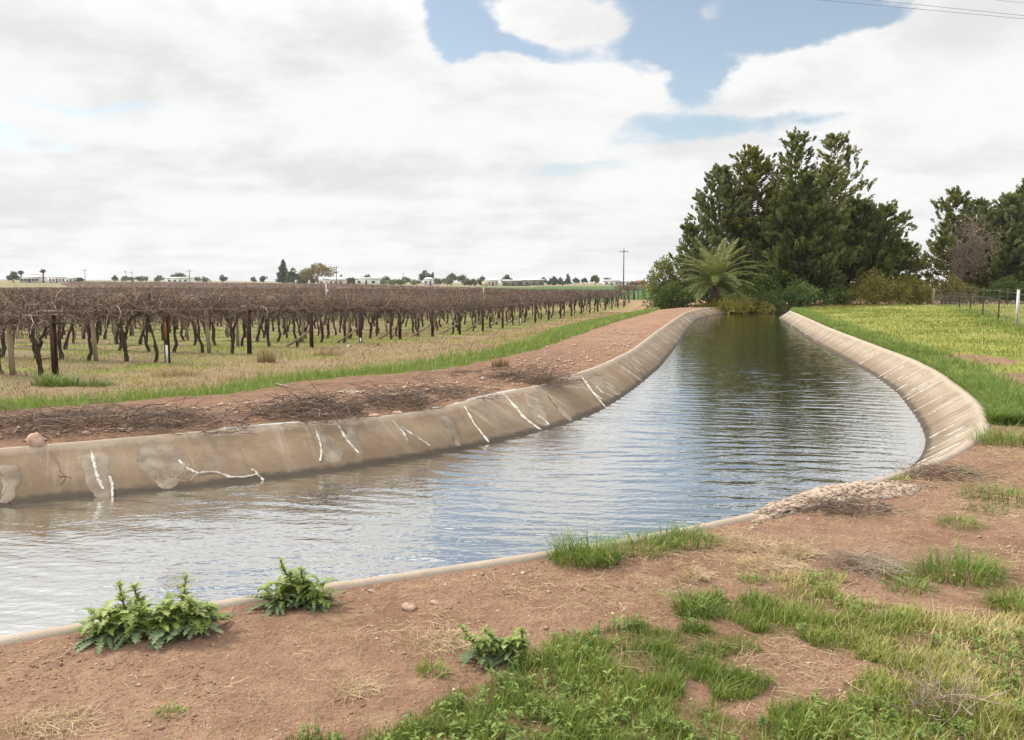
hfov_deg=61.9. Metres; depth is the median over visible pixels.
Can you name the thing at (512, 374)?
brush pile
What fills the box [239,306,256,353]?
vineyard end post
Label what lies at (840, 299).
shrub
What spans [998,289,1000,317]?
fence picket
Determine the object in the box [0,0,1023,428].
sky
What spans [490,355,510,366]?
dry tussock
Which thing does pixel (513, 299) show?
grapevine
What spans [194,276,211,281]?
distant tree
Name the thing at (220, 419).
forked stick
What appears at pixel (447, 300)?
grapevine
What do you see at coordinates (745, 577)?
grass tussock
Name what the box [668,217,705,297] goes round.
conifer tree
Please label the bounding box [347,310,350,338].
timber post
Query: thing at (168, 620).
thistle weed
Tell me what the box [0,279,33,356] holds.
grapevine
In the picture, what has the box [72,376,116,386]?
grass tussock
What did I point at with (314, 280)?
distant tree
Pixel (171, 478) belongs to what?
dead weed
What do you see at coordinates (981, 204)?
conifer tree
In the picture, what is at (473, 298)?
grapevine
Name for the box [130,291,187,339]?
grapevine
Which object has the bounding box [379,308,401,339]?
vineyard end post
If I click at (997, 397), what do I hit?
bank grass
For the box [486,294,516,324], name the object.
grapevine
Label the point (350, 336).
grapevine
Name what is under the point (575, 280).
distant tree
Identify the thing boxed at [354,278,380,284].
farm shed
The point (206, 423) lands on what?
brush pile
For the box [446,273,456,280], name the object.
distant tree
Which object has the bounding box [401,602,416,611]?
soil clod
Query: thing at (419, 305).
grapevine
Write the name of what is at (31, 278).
farmhouse
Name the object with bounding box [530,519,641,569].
grass tussock
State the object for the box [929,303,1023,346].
fence weeds
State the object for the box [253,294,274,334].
grapevine
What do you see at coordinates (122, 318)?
trellis wire
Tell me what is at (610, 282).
farm shed
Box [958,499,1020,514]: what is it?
grass tussock
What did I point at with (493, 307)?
grapevine
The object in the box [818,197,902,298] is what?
conifer tree
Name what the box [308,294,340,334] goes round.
grapevine
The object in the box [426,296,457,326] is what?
grapevine
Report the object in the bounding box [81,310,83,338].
timber post
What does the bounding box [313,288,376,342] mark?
grapevine
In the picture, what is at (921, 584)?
grass tussock
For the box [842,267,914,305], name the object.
olive shrub
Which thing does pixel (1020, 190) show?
conifer tree
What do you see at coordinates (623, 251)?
power pole
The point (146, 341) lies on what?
grapevine
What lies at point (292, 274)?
distant tree
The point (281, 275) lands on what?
distant tree
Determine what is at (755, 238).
conifer tree
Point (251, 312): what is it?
grapevine
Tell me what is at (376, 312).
grapevine
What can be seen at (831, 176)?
conifer tree
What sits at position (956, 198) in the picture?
conifer tree
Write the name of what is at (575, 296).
distant vines
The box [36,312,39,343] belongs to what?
timber post
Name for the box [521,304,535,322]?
vineyard end post
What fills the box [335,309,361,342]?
vineyard end post
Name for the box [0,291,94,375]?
grapevine
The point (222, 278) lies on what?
distant tree
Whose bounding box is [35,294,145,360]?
grapevine
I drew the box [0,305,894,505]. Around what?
concrete bank
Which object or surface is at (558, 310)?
vineyard end post
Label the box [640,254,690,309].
bushy tree
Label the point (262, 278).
distant tree
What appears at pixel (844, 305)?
fallen leaves
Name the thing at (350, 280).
distant tree
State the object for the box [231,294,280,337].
grapevine
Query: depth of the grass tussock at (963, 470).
7.15 m
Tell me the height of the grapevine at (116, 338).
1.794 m
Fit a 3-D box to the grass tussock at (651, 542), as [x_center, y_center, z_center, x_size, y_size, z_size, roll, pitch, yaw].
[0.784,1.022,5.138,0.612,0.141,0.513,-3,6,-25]
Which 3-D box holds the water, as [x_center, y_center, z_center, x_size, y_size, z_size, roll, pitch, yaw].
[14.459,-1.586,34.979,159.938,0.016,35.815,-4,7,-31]
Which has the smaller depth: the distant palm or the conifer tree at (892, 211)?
the conifer tree at (892, 211)
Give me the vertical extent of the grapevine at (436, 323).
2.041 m
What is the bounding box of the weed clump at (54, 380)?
[27,368,86,386]
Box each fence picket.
[982,287,984,315]
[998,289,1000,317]
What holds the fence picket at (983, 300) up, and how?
on the ground at (272, 675)
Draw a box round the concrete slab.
[756,480,920,519]
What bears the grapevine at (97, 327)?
on the ground at (272, 675)
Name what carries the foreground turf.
on the ground at (272, 675)
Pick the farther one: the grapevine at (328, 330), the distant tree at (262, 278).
the distant tree at (262, 278)
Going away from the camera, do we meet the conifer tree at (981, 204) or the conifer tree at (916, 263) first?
the conifer tree at (916, 263)
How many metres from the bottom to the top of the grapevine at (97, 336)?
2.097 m
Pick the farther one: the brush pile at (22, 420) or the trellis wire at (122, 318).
the trellis wire at (122, 318)
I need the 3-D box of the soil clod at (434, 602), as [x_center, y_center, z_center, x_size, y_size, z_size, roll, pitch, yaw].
[-0.383,1.163,4.262,0.049,0.031,0.048,-4,7,-36]
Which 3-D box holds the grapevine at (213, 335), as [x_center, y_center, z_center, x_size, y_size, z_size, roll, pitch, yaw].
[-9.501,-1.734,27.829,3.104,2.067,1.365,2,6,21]
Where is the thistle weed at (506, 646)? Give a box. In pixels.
[456,622,532,671]
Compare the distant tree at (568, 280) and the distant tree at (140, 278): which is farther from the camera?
the distant tree at (140, 278)
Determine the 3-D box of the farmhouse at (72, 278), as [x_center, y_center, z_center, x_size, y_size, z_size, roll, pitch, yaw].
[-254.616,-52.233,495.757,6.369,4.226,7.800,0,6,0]
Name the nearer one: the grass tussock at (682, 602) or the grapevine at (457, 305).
the grass tussock at (682, 602)
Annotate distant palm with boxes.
[40,268,45,282]
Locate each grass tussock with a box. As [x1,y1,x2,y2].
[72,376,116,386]
[149,697,187,717]
[411,656,453,679]
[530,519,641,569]
[597,526,685,558]
[638,517,727,549]
[643,572,738,618]
[733,570,769,584]
[874,572,949,596]
[877,562,928,581]
[890,472,916,482]
[898,536,1022,587]
[929,511,991,531]
[946,461,969,474]
[949,480,1023,506]
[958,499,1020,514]
[961,416,1023,447]
[969,576,1023,612]
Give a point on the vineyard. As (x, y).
(90, 284)
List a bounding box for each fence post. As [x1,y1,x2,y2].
[931,288,934,303]
[1015,289,1019,325]
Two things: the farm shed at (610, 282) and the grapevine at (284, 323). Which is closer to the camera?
the grapevine at (284, 323)
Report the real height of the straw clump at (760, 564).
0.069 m
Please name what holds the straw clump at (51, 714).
on the ground at (272, 675)
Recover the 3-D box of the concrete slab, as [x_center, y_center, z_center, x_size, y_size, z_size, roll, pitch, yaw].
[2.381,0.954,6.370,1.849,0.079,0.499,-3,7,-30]
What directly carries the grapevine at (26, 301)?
on the ground at (272, 675)
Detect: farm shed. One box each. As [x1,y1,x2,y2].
[166,277,192,281]
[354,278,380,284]
[502,280,523,285]
[523,279,544,285]
[602,280,619,284]
[619,280,630,284]
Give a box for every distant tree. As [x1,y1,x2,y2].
[5,271,19,282]
[111,275,118,281]
[120,276,134,281]
[135,276,147,281]
[153,275,164,281]
[170,272,188,276]
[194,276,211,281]
[218,275,227,282]
[259,276,267,282]
[274,259,288,282]
[285,275,295,282]
[287,268,300,280]
[296,262,338,283]
[296,278,317,283]
[346,277,354,283]
[380,279,421,284]
[381,276,390,280]
[402,277,411,282]
[418,270,431,280]
[433,278,467,285]
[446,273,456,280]
[457,274,469,284]
[463,278,482,285]
[500,274,512,282]
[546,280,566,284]
[549,276,557,282]
[565,274,572,284]
[572,277,579,282]
[589,275,599,284]
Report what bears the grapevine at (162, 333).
on the ground at (272, 675)
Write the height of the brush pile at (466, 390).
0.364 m
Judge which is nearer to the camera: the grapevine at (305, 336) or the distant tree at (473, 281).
the grapevine at (305, 336)
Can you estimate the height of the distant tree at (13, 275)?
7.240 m
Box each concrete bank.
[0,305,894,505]
[0,310,990,644]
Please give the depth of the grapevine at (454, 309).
39.46 m
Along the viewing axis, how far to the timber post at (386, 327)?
40.73 m
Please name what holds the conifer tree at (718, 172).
on the ground at (272, 675)
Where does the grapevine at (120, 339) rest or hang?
on the ground at (272, 675)
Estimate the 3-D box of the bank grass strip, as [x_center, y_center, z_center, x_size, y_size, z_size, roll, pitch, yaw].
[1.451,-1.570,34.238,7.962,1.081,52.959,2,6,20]
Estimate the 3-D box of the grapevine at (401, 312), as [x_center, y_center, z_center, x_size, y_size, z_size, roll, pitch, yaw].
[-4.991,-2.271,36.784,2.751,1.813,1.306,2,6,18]
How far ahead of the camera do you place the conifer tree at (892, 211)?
64.30 m
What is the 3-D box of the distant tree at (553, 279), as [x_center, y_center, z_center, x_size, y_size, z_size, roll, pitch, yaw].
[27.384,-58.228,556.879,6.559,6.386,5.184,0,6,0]
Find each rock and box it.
[25,432,44,446]
[368,412,379,416]
[392,411,403,413]
[752,508,767,513]
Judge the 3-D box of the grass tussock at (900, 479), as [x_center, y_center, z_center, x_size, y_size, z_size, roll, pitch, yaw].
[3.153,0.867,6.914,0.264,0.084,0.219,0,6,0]
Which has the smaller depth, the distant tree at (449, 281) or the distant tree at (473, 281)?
the distant tree at (473, 281)
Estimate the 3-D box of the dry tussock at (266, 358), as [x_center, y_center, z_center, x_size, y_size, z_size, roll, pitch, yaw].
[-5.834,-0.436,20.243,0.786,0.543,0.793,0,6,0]
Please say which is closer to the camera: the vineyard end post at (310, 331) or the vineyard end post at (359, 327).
the vineyard end post at (310, 331)
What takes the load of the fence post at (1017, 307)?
on the ground at (272, 675)
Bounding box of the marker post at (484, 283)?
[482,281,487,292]
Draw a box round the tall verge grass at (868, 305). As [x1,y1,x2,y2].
[814,302,1011,308]
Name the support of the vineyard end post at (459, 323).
on the ground at (272, 675)
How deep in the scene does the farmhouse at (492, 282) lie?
517.29 m
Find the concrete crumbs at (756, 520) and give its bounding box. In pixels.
[741,478,934,522]
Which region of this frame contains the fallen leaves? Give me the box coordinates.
[787,304,915,307]
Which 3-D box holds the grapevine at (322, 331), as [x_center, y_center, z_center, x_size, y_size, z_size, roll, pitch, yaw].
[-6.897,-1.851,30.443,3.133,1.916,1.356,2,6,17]
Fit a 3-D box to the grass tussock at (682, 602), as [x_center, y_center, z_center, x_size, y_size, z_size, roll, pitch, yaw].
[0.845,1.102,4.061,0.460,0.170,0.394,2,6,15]
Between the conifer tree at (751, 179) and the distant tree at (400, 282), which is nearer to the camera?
the conifer tree at (751, 179)
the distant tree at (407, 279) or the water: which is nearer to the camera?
the water
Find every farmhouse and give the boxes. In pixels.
[20,275,47,282]
[49,276,67,282]
[66,276,77,282]
[319,277,346,283]
[423,277,433,285]
[484,279,498,285]
[633,280,646,285]
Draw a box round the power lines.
[824,0,1023,18]
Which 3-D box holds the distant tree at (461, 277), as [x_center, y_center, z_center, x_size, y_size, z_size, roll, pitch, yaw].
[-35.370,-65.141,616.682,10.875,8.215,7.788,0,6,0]
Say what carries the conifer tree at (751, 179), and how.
on the ground at (272, 675)
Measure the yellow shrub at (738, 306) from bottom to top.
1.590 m
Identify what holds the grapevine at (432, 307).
on the ground at (272, 675)
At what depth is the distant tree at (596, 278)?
516.09 m
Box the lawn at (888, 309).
[799,304,1023,388]
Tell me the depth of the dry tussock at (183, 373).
17.30 m
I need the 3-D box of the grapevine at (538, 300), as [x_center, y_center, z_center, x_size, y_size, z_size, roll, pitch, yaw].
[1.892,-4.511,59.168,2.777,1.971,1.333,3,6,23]
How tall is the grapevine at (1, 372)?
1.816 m
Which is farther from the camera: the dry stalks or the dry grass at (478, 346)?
the dry grass at (478, 346)
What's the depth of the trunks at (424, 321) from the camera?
31.57 m
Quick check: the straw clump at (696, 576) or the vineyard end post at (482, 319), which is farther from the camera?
the vineyard end post at (482, 319)
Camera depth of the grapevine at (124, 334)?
20.58 m
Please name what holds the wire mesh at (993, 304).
attached to the fence post at (1017, 307)
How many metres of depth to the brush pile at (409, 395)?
10.73 m
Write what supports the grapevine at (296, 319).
on the ground at (272, 675)
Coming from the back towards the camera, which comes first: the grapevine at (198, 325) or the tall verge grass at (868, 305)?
the tall verge grass at (868, 305)
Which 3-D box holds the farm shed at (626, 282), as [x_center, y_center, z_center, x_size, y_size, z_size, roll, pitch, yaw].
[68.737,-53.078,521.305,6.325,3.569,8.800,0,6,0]
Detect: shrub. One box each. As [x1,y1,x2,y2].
[652,279,694,308]
[684,268,738,304]
[692,292,776,313]
[733,268,800,303]
[746,290,786,312]
[764,278,835,308]
[814,282,863,305]
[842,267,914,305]
[879,274,940,304]
[919,273,981,303]
[957,283,997,303]
[986,274,1023,303]
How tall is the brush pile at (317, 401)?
0.473 m
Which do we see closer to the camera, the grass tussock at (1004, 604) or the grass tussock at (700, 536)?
the grass tussock at (1004, 604)
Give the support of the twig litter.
on the ground at (272, 675)
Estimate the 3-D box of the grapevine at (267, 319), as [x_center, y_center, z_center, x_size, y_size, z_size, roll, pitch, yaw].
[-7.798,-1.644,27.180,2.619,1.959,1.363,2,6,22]
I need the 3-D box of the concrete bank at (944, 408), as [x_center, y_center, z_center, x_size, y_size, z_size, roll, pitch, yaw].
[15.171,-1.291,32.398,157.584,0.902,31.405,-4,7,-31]
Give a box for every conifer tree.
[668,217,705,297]
[675,162,759,287]
[687,143,804,293]
[727,221,810,296]
[740,167,864,290]
[754,126,828,261]
[799,130,877,234]
[801,160,869,290]
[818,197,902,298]
[852,199,917,272]
[876,238,934,303]
[913,185,991,290]
[918,197,1011,293]
[961,191,1023,293]
[985,178,1023,287]
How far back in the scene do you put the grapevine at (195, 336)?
28.19 m
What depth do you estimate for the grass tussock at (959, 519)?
5.63 m
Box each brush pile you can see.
[0,391,138,438]
[2,390,227,438]
[109,405,272,436]
[226,381,388,427]
[344,379,455,410]
[402,376,515,403]
[464,359,585,385]
[496,352,604,388]
[783,486,921,520]
[877,457,1009,485]
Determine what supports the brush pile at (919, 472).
on the ground at (272, 675)
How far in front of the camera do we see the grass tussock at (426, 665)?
3.49 m
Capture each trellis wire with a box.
[0,313,56,315]
[56,310,158,318]
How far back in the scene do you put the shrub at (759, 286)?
59.14 m
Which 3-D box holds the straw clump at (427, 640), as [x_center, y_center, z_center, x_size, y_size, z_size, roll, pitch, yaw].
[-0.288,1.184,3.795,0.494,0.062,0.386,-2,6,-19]
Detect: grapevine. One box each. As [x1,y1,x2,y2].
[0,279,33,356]
[0,281,88,357]
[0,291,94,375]
[0,292,68,373]
[0,294,31,346]
[1,279,65,340]
[6,278,105,359]
[23,295,87,349]
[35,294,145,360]
[45,292,106,342]
[58,291,120,343]
[61,316,79,338]
[63,281,171,361]
[68,285,158,350]
[69,287,112,343]
[78,293,118,338]
[95,298,143,343]
[98,284,209,361]
[104,288,192,351]
[113,296,173,344]
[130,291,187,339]
[131,289,213,352]
[138,290,178,339]
[155,291,225,345]
[160,292,241,352]
[172,289,210,339]
[183,292,238,335]
[184,289,255,344]
[185,286,284,353]
[215,292,259,337]
[215,292,282,345]
[224,292,285,341]
[230,293,302,346]
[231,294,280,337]
[232,294,263,337]
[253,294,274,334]
[254,291,307,341]
[256,291,336,347]
[262,287,330,342]
[265,302,320,337]
[286,296,363,342]
[286,301,334,338]
[303,292,357,338]
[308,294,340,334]
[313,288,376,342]
[313,297,382,338]
[314,293,355,335]
[322,298,360,331]
[327,293,381,334]
[339,298,403,338]
[349,294,379,328]
[360,295,408,334]
[361,289,420,339]
[366,298,386,332]
[369,298,424,336]
[388,299,444,336]
[388,302,411,326]
[393,296,444,333]
[395,296,440,329]
[408,301,458,329]
[410,297,445,326]
[413,292,440,320]
[422,295,456,329]
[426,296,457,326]
[433,299,476,333]
[434,293,458,323]
[436,295,481,330]
[442,298,468,327]
[451,297,496,330]
[452,293,477,323]
[455,292,485,318]
[463,296,496,327]
[473,294,517,327]
[477,297,506,321]
[478,294,498,318]
[482,290,506,315]
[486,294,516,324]
[491,293,524,321]
[493,294,534,324]
[502,294,529,312]
[513,296,545,321]
[517,294,540,316]
[526,293,550,316]
[528,291,557,319]
[538,295,570,317]
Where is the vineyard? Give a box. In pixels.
[57,281,618,294]
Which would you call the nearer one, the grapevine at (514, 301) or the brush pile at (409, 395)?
the brush pile at (409, 395)
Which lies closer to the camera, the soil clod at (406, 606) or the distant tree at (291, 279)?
the soil clod at (406, 606)
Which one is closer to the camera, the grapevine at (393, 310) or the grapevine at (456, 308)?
the grapevine at (393, 310)
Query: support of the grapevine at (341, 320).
on the ground at (272, 675)
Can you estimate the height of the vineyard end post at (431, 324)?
1.275 m
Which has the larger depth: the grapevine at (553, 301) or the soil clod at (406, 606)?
the grapevine at (553, 301)
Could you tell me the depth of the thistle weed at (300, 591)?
4.19 m
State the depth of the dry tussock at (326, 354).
22.69 m
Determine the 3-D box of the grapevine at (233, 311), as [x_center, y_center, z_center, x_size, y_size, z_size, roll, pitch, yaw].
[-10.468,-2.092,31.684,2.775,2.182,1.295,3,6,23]
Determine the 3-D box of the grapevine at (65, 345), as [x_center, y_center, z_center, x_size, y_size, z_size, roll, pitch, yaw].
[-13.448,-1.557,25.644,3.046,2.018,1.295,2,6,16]
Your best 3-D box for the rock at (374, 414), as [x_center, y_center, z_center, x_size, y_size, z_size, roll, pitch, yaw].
[-1.650,0.545,10.176,0.165,0.072,0.117,3,7,29]
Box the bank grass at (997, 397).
[790,306,1023,425]
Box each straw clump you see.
[0,697,115,739]
[324,668,397,704]
[391,620,497,658]
[672,556,718,583]
[701,529,793,551]
[717,548,820,576]
[768,535,829,562]
[870,654,1006,731]
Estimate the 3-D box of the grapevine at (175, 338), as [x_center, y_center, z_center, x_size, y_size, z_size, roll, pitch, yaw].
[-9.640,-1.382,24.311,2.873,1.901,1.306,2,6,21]
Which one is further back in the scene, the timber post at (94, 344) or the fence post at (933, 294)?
the fence post at (933, 294)
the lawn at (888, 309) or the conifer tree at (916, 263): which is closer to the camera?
the lawn at (888, 309)
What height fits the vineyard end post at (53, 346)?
1.380 m
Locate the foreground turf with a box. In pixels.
[286,565,1023,739]
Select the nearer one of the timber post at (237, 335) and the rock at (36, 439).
the rock at (36, 439)
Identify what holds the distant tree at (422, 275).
on the ground at (272, 675)
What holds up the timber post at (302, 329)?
on the ground at (272, 675)
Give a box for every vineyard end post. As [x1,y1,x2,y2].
[41,310,62,376]
[158,309,175,362]
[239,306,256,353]
[284,311,313,347]
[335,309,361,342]
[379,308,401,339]
[413,309,433,336]
[440,309,460,333]
[465,307,483,330]
[486,306,503,327]
[504,305,520,324]
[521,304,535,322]
[536,302,549,319]
[550,302,561,317]
[579,298,590,312]
[580,299,581,314]
[587,297,598,311]
[602,296,612,308]
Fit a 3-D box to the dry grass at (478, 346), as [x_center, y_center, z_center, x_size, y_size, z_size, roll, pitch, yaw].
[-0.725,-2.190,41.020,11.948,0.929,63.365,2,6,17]
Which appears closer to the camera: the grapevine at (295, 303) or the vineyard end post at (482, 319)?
the grapevine at (295, 303)
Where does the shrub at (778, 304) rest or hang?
on the ground at (272, 675)
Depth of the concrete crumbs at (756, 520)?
6.39 m
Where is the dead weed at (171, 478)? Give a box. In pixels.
[138,461,211,484]
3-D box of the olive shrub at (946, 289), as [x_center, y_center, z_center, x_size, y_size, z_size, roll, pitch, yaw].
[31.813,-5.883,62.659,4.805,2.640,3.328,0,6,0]
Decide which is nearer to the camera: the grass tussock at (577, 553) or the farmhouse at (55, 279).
the grass tussock at (577, 553)
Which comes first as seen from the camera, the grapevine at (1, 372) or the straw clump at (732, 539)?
the straw clump at (732, 539)
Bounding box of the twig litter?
[0,365,580,439]
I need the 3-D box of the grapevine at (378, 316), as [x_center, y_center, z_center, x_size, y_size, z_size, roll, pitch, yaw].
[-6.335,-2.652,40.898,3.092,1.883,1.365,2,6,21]
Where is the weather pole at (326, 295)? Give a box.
[323,277,328,327]
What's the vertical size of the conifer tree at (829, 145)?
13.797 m
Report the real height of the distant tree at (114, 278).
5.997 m
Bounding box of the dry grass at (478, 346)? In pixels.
[0,312,621,398]
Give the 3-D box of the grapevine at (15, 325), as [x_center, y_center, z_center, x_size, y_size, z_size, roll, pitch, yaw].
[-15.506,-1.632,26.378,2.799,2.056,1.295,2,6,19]
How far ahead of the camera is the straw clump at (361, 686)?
3.34 m
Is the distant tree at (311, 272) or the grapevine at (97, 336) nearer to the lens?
the grapevine at (97, 336)
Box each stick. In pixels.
[202,402,239,424]
[337,390,361,392]
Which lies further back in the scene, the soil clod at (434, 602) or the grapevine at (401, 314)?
the grapevine at (401, 314)
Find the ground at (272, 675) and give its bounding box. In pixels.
[0,279,1023,739]
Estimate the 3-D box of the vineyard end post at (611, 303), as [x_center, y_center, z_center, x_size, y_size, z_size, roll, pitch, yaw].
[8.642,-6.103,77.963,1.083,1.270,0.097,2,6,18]
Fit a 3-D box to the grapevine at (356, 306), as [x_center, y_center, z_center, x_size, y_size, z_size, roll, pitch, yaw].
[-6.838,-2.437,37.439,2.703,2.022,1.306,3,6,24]
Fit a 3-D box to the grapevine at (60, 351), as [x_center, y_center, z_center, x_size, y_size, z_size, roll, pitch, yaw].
[-11.342,-1.268,21.349,2.720,2.152,1.363,2,6,19]
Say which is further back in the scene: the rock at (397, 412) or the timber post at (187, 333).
the timber post at (187, 333)
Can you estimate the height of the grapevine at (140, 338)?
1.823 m
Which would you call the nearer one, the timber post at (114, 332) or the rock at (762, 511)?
the rock at (762, 511)
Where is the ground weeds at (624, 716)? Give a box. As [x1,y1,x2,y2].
[295,567,1023,739]
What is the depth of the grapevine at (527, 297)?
52.35 m
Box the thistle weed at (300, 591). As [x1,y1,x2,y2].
[245,556,347,617]
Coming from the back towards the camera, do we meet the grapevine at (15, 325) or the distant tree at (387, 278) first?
the distant tree at (387, 278)
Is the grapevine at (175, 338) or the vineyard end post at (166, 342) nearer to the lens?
the vineyard end post at (166, 342)
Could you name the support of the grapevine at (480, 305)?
on the ground at (272, 675)
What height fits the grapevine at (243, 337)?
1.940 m
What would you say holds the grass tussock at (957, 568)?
on the ground at (272, 675)
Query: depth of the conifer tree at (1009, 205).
68.34 m
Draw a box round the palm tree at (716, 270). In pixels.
[660,237,773,307]
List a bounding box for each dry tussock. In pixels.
[151,366,200,377]
[254,341,279,362]
[313,346,341,356]
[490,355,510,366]
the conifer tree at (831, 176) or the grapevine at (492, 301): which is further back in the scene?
the conifer tree at (831, 176)
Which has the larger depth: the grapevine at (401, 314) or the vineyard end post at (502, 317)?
the vineyard end post at (502, 317)
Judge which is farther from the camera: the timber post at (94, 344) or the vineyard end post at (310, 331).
the vineyard end post at (310, 331)
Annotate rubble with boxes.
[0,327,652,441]
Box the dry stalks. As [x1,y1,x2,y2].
[804,537,923,584]
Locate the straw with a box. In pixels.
[0,423,1023,739]
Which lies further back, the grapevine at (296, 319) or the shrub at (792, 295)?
the shrub at (792, 295)
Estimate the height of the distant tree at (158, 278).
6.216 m
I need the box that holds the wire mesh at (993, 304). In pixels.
[933,286,1023,322]
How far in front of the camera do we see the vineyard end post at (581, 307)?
64.98 m
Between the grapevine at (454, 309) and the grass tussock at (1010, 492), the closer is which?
the grass tussock at (1010, 492)
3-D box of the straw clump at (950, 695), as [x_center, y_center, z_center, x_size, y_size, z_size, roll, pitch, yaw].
[1.591,1.188,3.164,0.486,0.206,0.356,0,6,0]
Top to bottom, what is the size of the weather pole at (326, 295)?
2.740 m
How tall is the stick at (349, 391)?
0.062 m
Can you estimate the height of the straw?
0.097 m
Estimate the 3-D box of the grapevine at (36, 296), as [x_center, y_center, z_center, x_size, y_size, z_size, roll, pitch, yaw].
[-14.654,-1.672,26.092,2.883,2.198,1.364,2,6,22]
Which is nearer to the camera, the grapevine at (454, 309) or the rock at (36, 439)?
the rock at (36, 439)
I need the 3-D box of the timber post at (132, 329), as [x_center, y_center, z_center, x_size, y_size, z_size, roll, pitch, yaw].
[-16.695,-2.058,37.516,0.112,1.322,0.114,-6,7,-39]
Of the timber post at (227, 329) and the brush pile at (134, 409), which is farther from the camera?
the timber post at (227, 329)
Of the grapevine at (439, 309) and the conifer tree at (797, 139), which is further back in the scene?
the conifer tree at (797, 139)
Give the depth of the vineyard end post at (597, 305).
71.43 m
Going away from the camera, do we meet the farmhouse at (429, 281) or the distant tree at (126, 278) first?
the farmhouse at (429, 281)
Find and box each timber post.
[6,316,15,374]
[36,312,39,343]
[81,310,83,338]
[89,311,98,360]
[112,313,116,343]
[131,321,133,335]
[184,318,188,340]
[204,310,210,352]
[226,316,228,336]
[234,310,239,345]
[301,312,303,342]
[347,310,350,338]
[384,312,387,331]
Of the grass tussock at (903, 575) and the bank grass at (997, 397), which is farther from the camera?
the bank grass at (997, 397)
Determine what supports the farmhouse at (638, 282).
on the ground at (272, 675)
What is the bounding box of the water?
[0,312,925,635]
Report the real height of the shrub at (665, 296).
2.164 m
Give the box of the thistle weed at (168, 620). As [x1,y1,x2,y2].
[71,571,237,654]
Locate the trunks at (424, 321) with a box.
[0,309,600,374]
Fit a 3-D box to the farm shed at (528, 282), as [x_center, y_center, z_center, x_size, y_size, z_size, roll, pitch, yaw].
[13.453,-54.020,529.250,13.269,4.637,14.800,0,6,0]
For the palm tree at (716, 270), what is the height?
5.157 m
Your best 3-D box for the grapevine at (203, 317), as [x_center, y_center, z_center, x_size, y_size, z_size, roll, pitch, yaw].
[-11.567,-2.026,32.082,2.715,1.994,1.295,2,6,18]
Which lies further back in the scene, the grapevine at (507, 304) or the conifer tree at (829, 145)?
the conifer tree at (829, 145)
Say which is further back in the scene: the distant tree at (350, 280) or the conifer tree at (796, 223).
the distant tree at (350, 280)
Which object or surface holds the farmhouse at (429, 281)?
on the ground at (272, 675)
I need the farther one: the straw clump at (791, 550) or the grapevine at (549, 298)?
the grapevine at (549, 298)
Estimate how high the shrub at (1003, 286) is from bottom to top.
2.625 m
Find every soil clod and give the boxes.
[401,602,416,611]
[430,600,439,604]
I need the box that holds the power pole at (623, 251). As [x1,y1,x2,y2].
[619,249,628,284]
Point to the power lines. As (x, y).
(944, 7)
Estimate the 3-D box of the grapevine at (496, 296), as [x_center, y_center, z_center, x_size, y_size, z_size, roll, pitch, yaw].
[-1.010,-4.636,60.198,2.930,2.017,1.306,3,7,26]
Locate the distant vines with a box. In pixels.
[0,285,646,316]
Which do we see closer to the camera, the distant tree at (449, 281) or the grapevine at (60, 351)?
the grapevine at (60, 351)
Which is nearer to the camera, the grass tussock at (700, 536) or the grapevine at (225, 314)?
the grass tussock at (700, 536)
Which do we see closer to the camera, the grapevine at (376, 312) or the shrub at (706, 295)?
the grapevine at (376, 312)
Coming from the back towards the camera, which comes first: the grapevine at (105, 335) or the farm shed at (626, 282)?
the farm shed at (626, 282)
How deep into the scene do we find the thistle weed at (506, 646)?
3.58 m
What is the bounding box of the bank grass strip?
[0,307,659,409]
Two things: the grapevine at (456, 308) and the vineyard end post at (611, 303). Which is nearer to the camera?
the grapevine at (456, 308)
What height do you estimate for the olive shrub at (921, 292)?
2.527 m
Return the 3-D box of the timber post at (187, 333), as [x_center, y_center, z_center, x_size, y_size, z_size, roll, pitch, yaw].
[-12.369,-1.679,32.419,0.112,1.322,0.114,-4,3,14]
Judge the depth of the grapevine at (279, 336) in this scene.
30.91 m
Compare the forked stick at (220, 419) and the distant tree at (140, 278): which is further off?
the distant tree at (140, 278)
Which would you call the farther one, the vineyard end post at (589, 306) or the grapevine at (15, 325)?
the vineyard end post at (589, 306)
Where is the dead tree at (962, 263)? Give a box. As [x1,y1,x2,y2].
[942,209,1008,300]
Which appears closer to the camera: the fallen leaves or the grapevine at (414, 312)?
the grapevine at (414, 312)
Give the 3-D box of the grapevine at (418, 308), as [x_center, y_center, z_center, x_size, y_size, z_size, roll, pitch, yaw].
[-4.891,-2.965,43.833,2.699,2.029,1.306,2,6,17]
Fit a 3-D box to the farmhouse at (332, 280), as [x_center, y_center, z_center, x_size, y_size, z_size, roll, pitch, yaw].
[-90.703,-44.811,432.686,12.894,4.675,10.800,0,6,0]
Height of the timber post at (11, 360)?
1.322 m
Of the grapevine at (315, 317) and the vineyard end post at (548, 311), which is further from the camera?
the vineyard end post at (548, 311)

